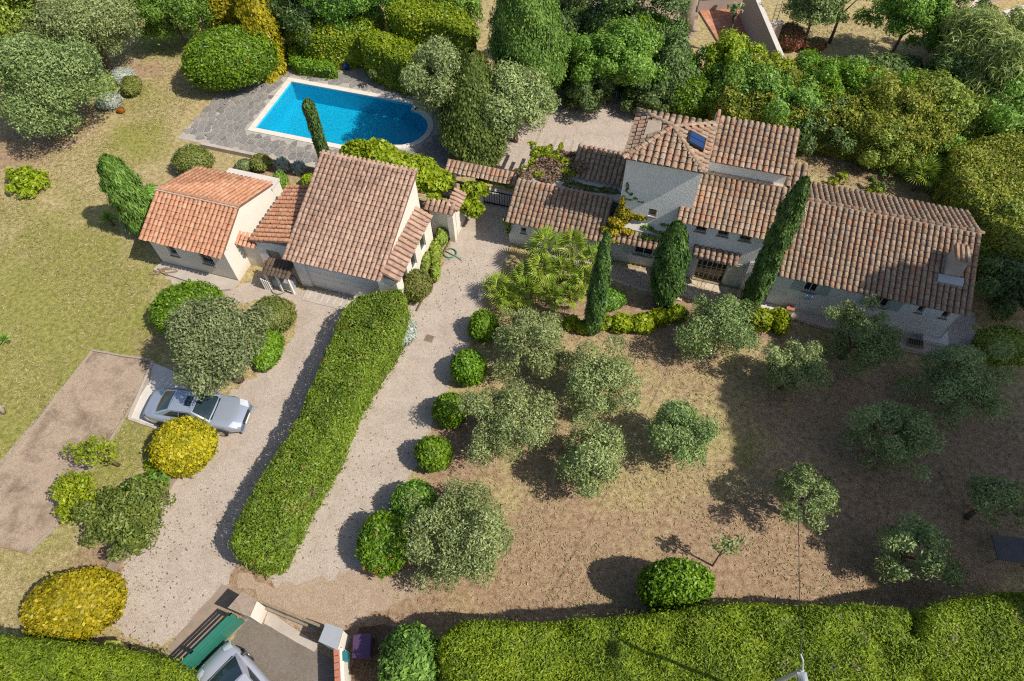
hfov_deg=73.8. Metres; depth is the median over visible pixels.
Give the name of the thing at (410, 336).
shrub
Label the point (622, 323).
ivy mound
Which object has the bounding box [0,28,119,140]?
holm oak
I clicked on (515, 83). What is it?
grey olive tree
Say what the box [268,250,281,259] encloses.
door
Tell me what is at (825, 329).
lawn edging
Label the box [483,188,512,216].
dark path
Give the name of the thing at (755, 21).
boundary wall
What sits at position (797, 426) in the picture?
overhead wire
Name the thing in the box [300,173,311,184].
shrub
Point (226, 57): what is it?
clipped dome
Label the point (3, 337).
yucca
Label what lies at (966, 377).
olive tree
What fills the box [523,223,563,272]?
fan palm
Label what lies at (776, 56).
edge shrub
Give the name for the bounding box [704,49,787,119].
edge shrub
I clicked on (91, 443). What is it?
fruit tree
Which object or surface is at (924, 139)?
back border
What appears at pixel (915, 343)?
cellar hatch
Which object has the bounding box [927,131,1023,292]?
mixed hedge
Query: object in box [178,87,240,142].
paved walk
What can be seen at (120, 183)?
cypress
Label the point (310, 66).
laurel hedge
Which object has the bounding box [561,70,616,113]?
edge shrub
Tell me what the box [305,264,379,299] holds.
garage door
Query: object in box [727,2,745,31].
edge tree
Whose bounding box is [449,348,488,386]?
round bush
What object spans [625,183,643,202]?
creeper
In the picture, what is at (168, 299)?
clipped dome
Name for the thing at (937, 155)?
edge shrub
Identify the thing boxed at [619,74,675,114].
edge shrub
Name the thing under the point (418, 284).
clipped dome
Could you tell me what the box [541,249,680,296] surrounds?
front path
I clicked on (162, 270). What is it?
log pile
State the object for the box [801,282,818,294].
window
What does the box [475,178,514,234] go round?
wall creeper
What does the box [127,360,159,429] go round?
bay kerb
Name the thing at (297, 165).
iris clump
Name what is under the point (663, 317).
ivy mound
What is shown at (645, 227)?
creeper
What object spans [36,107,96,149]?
stone edging
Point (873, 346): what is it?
olive tree
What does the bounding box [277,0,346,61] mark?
edge shrub
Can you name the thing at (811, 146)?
edge shrub
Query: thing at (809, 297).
towel
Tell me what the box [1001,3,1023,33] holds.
edge shrub
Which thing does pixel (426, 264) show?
border shrub
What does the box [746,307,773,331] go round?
ivy mound
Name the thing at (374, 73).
edge shrub
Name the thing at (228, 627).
sliding gate
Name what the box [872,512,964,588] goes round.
olive tree
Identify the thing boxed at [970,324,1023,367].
dark shrub
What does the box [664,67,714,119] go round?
clipped dome
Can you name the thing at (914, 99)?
edge shrub
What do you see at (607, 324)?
ivy mound
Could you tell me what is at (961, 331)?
side gravel
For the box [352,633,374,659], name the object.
wheeled bin
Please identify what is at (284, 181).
shrub
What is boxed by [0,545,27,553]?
court edging
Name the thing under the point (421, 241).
window
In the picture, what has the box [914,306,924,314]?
window
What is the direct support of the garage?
on the ground at (132, 332)
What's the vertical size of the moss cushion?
0.244 m
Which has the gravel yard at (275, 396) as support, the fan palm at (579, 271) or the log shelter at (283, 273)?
the log shelter at (283, 273)
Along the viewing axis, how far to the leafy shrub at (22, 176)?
39.72 m
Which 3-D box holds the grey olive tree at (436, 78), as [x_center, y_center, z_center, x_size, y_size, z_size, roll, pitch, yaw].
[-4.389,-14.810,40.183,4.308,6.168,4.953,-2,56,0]
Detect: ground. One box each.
[0,0,1023,680]
[585,0,698,39]
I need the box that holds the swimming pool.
[247,77,432,148]
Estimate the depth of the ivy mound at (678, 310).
33.79 m
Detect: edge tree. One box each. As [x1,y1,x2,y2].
[126,0,219,48]
[264,0,348,49]
[280,0,404,29]
[424,0,485,40]
[555,0,570,28]
[560,0,692,36]
[567,14,668,102]
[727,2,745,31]
[781,0,849,48]
[810,0,869,43]
[852,0,954,52]
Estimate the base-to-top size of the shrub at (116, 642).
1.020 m
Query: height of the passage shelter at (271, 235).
2.976 m
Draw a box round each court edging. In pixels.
[0,349,151,552]
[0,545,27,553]
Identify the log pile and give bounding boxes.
[150,267,177,274]
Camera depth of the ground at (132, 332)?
30.68 m
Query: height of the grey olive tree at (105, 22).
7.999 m
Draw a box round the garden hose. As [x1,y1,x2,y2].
[443,248,460,259]
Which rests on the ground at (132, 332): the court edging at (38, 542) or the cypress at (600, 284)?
the cypress at (600, 284)
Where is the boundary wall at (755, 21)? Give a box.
[739,0,784,59]
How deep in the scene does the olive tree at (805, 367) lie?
29.95 m
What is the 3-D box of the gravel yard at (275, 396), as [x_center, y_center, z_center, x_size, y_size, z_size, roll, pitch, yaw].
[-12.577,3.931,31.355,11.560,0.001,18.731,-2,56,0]
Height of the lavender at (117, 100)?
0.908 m
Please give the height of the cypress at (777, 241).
9.098 m
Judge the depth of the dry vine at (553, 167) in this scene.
35.96 m
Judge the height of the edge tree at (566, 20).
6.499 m
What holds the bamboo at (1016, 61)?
on the ground at (132, 332)
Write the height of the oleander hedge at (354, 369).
2.676 m
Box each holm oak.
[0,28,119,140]
[160,293,277,400]
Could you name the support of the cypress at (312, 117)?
on the ground at (132, 332)
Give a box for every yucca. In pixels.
[0,331,9,343]
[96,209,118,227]
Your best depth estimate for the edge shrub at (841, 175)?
39.31 m
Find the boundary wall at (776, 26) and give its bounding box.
[771,20,783,38]
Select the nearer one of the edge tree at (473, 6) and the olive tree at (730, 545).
the olive tree at (730, 545)
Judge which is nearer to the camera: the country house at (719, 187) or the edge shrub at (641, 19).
the country house at (719, 187)
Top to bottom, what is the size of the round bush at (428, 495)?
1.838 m
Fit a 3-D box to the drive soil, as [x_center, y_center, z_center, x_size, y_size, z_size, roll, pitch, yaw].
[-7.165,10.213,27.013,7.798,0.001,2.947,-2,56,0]
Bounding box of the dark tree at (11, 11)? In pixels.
[0,0,50,46]
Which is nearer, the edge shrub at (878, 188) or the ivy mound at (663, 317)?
the ivy mound at (663, 317)
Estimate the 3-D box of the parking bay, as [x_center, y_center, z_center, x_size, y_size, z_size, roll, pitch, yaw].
[-16.392,2.703,32.251,2.746,0.001,4.000,-2,56,0]
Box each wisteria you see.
[339,137,456,201]
[459,180,489,218]
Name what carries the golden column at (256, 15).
on the ground at (132, 332)
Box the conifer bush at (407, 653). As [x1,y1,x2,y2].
[377,620,443,680]
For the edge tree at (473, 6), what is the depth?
43.82 m
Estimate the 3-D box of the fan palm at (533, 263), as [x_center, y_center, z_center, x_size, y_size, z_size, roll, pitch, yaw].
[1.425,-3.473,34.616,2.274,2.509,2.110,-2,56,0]
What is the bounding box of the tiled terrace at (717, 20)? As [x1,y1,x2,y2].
[696,6,747,40]
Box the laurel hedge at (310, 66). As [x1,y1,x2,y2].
[286,49,339,79]
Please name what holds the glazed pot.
on the pool terrace at (240, 111)
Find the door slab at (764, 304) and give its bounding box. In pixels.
[761,298,776,308]
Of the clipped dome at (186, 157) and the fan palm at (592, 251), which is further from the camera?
the clipped dome at (186, 157)
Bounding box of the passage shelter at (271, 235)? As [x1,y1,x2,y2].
[234,184,307,266]
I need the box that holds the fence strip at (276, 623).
[264,612,317,651]
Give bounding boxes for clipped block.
[356,25,425,96]
[383,0,478,70]
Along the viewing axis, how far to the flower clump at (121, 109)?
43.98 m
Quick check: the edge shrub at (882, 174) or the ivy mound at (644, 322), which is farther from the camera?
the edge shrub at (882, 174)
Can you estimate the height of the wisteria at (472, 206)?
1.805 m
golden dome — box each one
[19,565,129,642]
[144,415,220,478]
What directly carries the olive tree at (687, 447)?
on the ground at (132, 332)
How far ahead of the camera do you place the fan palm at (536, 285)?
34.10 m
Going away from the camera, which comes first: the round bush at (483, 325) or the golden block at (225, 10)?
the round bush at (483, 325)
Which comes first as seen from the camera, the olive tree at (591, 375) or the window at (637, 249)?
the olive tree at (591, 375)
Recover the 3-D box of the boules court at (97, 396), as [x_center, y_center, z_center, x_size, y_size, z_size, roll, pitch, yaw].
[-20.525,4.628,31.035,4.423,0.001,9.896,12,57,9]
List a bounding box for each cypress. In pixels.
[95,153,152,235]
[300,98,328,157]
[583,228,612,335]
[648,219,691,308]
[740,175,811,312]
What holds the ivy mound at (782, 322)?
on the ground at (132, 332)
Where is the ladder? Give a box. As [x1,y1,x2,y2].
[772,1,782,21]
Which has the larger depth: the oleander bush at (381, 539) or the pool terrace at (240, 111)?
the pool terrace at (240, 111)
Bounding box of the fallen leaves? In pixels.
[52,242,502,648]
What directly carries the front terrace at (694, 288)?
on the ground at (132, 332)
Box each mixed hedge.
[816,52,924,75]
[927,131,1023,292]
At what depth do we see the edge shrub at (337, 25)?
44.52 m
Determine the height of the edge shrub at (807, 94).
4.153 m
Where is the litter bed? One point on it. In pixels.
(378, 633)
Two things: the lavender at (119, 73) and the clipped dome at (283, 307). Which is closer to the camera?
the clipped dome at (283, 307)
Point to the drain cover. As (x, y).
(429, 338)
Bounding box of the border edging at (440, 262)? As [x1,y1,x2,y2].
[416,240,449,310]
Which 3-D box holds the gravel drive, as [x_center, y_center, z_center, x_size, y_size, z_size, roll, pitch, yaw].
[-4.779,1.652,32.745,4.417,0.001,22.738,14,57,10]
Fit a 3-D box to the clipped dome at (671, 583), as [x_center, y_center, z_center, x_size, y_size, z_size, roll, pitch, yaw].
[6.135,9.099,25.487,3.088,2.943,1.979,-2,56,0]
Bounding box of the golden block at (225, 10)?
[200,0,241,29]
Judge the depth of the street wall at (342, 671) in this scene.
24.67 m
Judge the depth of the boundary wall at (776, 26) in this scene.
45.08 m
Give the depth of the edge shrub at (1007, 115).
38.18 m
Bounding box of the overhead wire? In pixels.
[797,107,813,653]
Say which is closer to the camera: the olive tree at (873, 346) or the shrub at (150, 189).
the olive tree at (873, 346)
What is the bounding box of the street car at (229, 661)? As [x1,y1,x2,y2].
[197,641,270,680]
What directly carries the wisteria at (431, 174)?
on the pergola at (448, 196)
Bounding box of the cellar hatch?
[907,338,923,348]
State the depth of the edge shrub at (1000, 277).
32.73 m
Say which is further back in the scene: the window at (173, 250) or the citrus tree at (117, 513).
the window at (173, 250)
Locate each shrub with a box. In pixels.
[4,164,51,198]
[92,72,116,93]
[102,640,131,649]
[143,456,158,470]
[144,182,157,198]
[234,157,251,171]
[249,153,272,171]
[251,329,285,371]
[272,169,289,189]
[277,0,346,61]
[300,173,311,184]
[309,5,385,44]
[368,69,398,81]
[402,319,417,346]
[420,250,431,274]
[429,238,442,265]
[430,260,441,281]
[436,226,448,245]
[557,0,589,81]
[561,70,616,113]
[606,287,626,311]
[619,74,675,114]
[634,10,684,55]
[642,22,710,117]
[694,26,772,75]
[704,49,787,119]
[746,48,833,135]
[748,50,796,105]
[778,21,806,50]
[785,48,919,113]
[790,94,866,155]
[802,36,827,53]
[827,170,848,184]
[837,65,954,169]
[851,119,938,172]
[865,178,881,192]
[869,169,894,193]
[896,125,978,193]
[910,67,984,139]
[924,0,999,53]
[924,55,971,90]
[944,93,1018,141]
[964,174,1023,248]
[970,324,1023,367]
[974,250,1023,321]
[978,67,1023,141]
[978,222,1008,275]
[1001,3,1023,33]
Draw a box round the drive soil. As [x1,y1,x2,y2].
[237,567,429,632]
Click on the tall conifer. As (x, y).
(530, 33)
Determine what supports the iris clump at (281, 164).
on the ground at (132, 332)
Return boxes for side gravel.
[904,312,974,357]
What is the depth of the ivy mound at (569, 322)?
33.64 m
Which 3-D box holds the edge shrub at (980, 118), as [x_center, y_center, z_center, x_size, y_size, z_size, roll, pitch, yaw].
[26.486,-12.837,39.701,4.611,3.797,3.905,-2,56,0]
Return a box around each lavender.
[95,92,122,110]
[109,66,135,84]
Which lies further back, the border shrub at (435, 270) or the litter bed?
the border shrub at (435, 270)
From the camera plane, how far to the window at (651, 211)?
33.66 m
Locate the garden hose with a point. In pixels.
(451, 254)
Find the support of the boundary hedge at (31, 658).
on the ground at (132, 332)
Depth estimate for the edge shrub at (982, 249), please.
34.55 m
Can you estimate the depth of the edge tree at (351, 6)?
43.34 m
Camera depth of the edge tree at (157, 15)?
44.91 m
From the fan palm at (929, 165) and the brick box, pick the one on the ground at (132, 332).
the fan palm at (929, 165)
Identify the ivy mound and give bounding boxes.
[561,314,579,330]
[575,320,588,334]
[602,313,612,330]
[609,312,634,333]
[630,311,656,333]
[648,307,676,327]
[667,303,689,321]
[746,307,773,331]
[770,307,791,336]
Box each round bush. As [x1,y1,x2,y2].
[120,74,142,96]
[389,477,437,525]
[413,435,454,472]
[430,391,468,428]
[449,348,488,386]
[466,309,499,342]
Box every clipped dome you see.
[148,278,226,335]
[170,143,215,173]
[178,23,281,91]
[252,295,298,333]
[403,268,433,302]
[635,556,717,611]
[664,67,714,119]
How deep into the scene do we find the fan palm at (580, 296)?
34.35 m
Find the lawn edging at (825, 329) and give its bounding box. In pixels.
[791,318,960,362]
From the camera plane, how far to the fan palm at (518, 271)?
34.45 m
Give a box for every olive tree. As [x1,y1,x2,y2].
[18,0,148,72]
[398,33,462,118]
[400,474,516,595]
[457,377,563,469]
[479,55,560,142]
[491,306,571,383]
[553,410,626,502]
[561,333,645,423]
[646,398,721,470]
[671,293,762,362]
[710,534,746,566]
[758,336,834,393]
[770,462,840,534]
[820,294,906,378]
[839,397,947,482]
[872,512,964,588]
[891,338,1019,433]
[962,472,1023,527]
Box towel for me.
[803,294,812,300]
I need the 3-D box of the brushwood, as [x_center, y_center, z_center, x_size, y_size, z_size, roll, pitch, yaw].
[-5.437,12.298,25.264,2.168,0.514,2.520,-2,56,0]
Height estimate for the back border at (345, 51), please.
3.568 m
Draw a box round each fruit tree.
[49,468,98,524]
[61,434,120,467]
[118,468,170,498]
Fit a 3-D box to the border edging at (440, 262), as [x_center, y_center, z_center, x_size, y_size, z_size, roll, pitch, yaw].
[-4.039,-3.621,36.226,0.215,0.109,5.315,13,57,10]
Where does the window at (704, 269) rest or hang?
in the country house at (719, 187)
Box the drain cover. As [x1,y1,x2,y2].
[424,334,434,342]
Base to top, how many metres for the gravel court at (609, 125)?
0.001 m
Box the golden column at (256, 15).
[234,0,288,83]
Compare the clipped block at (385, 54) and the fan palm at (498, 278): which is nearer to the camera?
the fan palm at (498, 278)
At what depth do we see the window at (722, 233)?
32.82 m
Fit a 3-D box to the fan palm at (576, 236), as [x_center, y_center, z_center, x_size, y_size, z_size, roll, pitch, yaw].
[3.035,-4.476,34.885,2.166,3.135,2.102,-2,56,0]
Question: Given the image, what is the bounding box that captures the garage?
[282,149,466,309]
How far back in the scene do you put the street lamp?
18.03 m
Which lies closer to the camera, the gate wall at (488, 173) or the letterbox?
the letterbox
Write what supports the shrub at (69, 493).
on the ground at (132, 332)
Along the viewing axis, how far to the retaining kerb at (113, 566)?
27.93 m
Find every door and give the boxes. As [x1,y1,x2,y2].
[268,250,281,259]
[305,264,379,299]
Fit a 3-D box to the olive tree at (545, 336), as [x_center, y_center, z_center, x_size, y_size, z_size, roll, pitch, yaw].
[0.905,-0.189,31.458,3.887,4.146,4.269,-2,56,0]
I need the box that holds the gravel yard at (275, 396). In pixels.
[112,270,355,645]
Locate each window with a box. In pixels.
[168,246,180,257]
[201,254,216,267]
[410,254,414,267]
[419,236,423,249]
[632,246,652,258]
[647,209,656,218]
[693,259,727,281]
[694,226,706,233]
[716,230,728,238]
[737,235,751,243]
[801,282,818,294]
[869,297,889,309]
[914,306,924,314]
[938,311,949,320]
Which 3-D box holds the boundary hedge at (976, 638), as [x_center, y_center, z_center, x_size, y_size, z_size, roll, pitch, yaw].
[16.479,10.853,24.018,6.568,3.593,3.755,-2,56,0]
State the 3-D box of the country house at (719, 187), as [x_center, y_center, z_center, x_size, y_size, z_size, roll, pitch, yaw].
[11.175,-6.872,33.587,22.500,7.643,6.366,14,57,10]
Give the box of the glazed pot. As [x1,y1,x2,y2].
[341,62,348,69]
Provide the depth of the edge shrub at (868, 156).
38.46 m
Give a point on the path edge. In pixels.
(630, 285)
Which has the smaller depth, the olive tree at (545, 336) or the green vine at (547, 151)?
the olive tree at (545, 336)
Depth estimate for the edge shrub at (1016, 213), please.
34.21 m
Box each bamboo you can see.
[929,1,1023,96]
[951,24,1023,114]
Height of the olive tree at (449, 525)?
4.042 m
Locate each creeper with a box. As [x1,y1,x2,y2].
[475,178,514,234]
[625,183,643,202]
[639,223,668,240]
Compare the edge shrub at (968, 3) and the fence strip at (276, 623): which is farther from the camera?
the edge shrub at (968, 3)
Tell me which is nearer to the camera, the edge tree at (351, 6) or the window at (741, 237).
the window at (741, 237)
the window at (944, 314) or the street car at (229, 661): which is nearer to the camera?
the street car at (229, 661)
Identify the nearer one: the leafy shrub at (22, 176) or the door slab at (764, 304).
the door slab at (764, 304)
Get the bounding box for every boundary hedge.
[0,630,200,680]
[432,597,935,680]
[900,587,1023,680]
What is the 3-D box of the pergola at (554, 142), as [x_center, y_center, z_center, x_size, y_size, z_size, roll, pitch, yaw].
[2.381,-9.747,38.841,3.000,2.420,3.200,14,57,10]
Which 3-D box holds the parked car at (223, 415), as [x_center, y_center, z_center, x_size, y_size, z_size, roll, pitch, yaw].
[-14.364,3.115,31.089,4.650,1.443,1.940,6,56,5]
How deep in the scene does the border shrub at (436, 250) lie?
36.28 m
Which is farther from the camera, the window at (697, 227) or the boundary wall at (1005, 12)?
the boundary wall at (1005, 12)
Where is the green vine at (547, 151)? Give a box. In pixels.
[517,141,577,177]
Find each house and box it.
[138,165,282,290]
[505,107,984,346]
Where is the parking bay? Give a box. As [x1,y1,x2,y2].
[131,363,187,426]
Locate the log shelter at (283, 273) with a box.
[260,257,301,294]
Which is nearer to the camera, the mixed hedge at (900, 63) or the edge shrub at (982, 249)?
the edge shrub at (982, 249)
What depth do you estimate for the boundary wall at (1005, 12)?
45.98 m
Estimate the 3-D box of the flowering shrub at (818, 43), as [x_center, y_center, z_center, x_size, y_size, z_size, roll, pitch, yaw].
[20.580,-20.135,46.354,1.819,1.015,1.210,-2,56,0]
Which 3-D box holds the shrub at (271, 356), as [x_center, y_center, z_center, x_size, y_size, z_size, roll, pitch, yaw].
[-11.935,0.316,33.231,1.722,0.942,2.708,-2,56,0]
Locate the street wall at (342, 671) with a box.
[333,648,350,680]
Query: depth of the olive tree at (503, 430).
28.53 m
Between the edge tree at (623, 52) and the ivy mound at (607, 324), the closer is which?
the ivy mound at (607, 324)
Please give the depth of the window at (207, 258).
35.48 m
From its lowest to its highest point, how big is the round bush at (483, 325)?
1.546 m
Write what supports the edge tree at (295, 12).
on the ground at (132, 332)
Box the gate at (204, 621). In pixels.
[166,584,239,658]
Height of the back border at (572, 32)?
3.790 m
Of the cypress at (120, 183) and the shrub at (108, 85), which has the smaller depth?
the cypress at (120, 183)
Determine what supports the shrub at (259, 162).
on the ground at (132, 332)
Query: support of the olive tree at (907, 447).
on the ground at (132, 332)
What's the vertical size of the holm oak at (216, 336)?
5.415 m
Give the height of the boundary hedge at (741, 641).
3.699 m
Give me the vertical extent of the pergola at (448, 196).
2.300 m
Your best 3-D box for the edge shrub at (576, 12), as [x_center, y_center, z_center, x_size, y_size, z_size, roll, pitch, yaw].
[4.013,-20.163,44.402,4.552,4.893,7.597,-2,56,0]
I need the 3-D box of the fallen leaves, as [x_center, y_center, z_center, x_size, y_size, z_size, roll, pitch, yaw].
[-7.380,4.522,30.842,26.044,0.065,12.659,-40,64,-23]
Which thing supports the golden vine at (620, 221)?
attached to the country house at (719, 187)
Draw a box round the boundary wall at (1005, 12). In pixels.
[1002,5,1023,16]
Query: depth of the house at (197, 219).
35.20 m
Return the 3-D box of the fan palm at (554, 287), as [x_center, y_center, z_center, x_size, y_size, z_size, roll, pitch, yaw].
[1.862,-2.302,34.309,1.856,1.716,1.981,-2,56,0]
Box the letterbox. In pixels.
[343,651,349,661]
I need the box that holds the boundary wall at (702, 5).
[696,0,742,12]
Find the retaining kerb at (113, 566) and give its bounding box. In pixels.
[105,475,177,574]
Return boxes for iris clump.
[274,155,290,172]
[290,159,307,175]
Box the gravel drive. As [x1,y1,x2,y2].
[270,213,511,588]
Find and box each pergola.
[435,180,464,201]
[522,131,581,165]
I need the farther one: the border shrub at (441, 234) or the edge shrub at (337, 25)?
the edge shrub at (337, 25)
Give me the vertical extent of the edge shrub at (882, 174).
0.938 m
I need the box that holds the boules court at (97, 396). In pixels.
[0,352,149,551]
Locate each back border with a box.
[293,9,386,70]
[560,6,700,89]
[702,52,960,175]
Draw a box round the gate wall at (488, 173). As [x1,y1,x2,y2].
[445,159,519,207]
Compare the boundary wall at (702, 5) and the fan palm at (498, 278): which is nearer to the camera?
the fan palm at (498, 278)
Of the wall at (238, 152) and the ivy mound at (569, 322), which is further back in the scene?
the wall at (238, 152)
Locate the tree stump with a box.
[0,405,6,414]
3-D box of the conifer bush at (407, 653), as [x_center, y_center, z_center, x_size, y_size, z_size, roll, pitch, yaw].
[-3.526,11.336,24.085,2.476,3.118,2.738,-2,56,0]
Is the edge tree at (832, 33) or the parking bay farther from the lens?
the edge tree at (832, 33)
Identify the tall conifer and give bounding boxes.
[486,0,572,105]
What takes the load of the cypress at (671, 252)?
on the ground at (132, 332)
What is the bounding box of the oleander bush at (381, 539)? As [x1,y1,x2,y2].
[354,506,411,580]
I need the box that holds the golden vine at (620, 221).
[600,195,646,244]
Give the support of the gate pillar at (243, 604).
on the ground at (132, 332)
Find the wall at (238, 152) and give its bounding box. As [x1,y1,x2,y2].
[200,142,315,170]
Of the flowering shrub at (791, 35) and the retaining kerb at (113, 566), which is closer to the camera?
the retaining kerb at (113, 566)
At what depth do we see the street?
25.86 m
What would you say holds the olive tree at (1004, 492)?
on the ground at (132, 332)
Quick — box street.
[231,617,334,680]
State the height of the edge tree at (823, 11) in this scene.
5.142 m
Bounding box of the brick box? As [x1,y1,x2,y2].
[786,305,794,313]
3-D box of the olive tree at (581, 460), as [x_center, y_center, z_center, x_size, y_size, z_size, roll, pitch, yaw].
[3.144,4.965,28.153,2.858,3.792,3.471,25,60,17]
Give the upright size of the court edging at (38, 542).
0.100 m
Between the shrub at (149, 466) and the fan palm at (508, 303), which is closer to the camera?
the shrub at (149, 466)
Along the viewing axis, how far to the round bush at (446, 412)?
30.30 m
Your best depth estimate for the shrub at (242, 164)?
40.56 m
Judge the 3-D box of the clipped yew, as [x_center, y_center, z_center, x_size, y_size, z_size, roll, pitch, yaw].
[-2.158,-13.094,39.356,4.813,5.803,5.416,-2,56,0]
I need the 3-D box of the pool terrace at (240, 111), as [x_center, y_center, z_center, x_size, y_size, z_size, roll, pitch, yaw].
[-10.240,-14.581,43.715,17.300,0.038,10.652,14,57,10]
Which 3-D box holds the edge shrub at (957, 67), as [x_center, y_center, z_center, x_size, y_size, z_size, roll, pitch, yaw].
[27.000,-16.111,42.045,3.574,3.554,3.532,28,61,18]
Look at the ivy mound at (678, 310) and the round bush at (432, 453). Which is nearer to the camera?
the round bush at (432, 453)
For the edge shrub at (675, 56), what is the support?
on the ground at (132, 332)
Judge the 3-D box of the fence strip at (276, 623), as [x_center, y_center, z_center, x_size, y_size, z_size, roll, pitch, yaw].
[-8.560,11.255,26.334,2.530,0.001,0.444,23,59,16]
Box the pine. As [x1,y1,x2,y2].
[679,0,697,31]
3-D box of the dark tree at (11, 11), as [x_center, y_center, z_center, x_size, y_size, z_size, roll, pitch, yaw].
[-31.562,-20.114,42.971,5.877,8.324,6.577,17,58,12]
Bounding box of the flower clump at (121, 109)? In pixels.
[116,106,125,113]
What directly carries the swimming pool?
in the pool terrace at (240, 111)
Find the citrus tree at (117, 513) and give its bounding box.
[72,472,176,563]
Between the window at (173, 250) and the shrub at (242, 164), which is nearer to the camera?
the window at (173, 250)
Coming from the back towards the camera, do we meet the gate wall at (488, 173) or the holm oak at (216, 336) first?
the gate wall at (488, 173)
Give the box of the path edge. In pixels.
[512,242,681,301]
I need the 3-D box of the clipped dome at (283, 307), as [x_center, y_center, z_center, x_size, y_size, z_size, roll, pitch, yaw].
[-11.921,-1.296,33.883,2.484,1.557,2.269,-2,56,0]
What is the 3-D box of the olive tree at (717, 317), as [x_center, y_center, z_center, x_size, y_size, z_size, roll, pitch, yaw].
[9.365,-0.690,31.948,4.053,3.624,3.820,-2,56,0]
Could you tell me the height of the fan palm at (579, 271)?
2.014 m
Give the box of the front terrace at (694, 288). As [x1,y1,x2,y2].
[679,278,742,308]
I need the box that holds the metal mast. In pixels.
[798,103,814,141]
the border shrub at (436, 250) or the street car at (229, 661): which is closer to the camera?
the street car at (229, 661)
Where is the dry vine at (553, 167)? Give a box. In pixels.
[517,149,588,183]
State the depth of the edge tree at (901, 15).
42.92 m
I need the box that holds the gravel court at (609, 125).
[494,87,641,170]
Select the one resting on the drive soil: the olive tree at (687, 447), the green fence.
the green fence
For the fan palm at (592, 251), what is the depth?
33.99 m
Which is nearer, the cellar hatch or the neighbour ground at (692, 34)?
the cellar hatch
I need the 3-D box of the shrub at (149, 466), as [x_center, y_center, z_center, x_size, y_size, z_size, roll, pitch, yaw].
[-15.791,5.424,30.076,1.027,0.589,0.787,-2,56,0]
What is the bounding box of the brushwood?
[349,642,384,680]
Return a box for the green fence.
[259,600,323,633]
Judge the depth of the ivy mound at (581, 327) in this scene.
33.43 m
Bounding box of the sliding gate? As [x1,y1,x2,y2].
[179,613,248,670]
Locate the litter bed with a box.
[351,624,394,680]
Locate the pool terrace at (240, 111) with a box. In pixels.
[204,62,452,169]
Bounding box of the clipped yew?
[434,47,515,166]
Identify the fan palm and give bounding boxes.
[479,269,513,307]
[491,281,527,317]
[508,274,544,307]
[509,260,544,296]
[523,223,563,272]
[523,250,560,287]
[530,278,565,312]
[544,252,581,289]
[552,280,585,308]
[557,226,590,268]
[568,260,591,294]
[576,242,598,281]
[904,155,943,191]
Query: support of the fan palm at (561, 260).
on the ground at (132, 332)
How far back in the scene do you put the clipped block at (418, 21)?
42.69 m
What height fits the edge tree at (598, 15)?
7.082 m
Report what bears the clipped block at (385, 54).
on the ground at (132, 332)
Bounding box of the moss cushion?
[560,178,620,193]
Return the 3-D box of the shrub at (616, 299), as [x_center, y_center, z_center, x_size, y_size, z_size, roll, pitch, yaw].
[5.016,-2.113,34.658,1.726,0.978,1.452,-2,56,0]
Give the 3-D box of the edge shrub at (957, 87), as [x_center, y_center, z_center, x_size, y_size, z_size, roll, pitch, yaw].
[25.206,-13.550,39.855,5.245,4.378,4.924,-2,56,0]
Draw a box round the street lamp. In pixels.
[774,654,807,680]
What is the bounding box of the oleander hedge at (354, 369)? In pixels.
[227,287,413,579]
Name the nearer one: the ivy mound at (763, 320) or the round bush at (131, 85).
the ivy mound at (763, 320)
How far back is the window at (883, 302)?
32.61 m
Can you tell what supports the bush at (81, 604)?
on the ground at (132, 332)
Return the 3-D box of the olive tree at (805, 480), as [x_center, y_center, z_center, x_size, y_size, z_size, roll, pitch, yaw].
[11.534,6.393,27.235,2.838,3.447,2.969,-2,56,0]
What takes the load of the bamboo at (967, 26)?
on the ground at (132, 332)
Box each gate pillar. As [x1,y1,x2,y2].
[228,591,266,623]
[318,623,350,650]
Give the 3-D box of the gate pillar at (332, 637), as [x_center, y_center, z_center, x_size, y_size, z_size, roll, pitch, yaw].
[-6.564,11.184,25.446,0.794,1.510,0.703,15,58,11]
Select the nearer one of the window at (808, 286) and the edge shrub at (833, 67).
the window at (808, 286)
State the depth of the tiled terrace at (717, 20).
48.70 m
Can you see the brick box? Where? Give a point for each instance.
(790, 309)
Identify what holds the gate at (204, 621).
on the ground at (132, 332)
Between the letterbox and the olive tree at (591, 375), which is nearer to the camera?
the letterbox
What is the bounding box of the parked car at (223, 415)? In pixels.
[143,388,254,436]
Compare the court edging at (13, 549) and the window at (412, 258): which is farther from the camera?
the window at (412, 258)
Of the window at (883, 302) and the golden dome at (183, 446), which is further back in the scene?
the window at (883, 302)
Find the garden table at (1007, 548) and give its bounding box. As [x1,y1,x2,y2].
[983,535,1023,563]

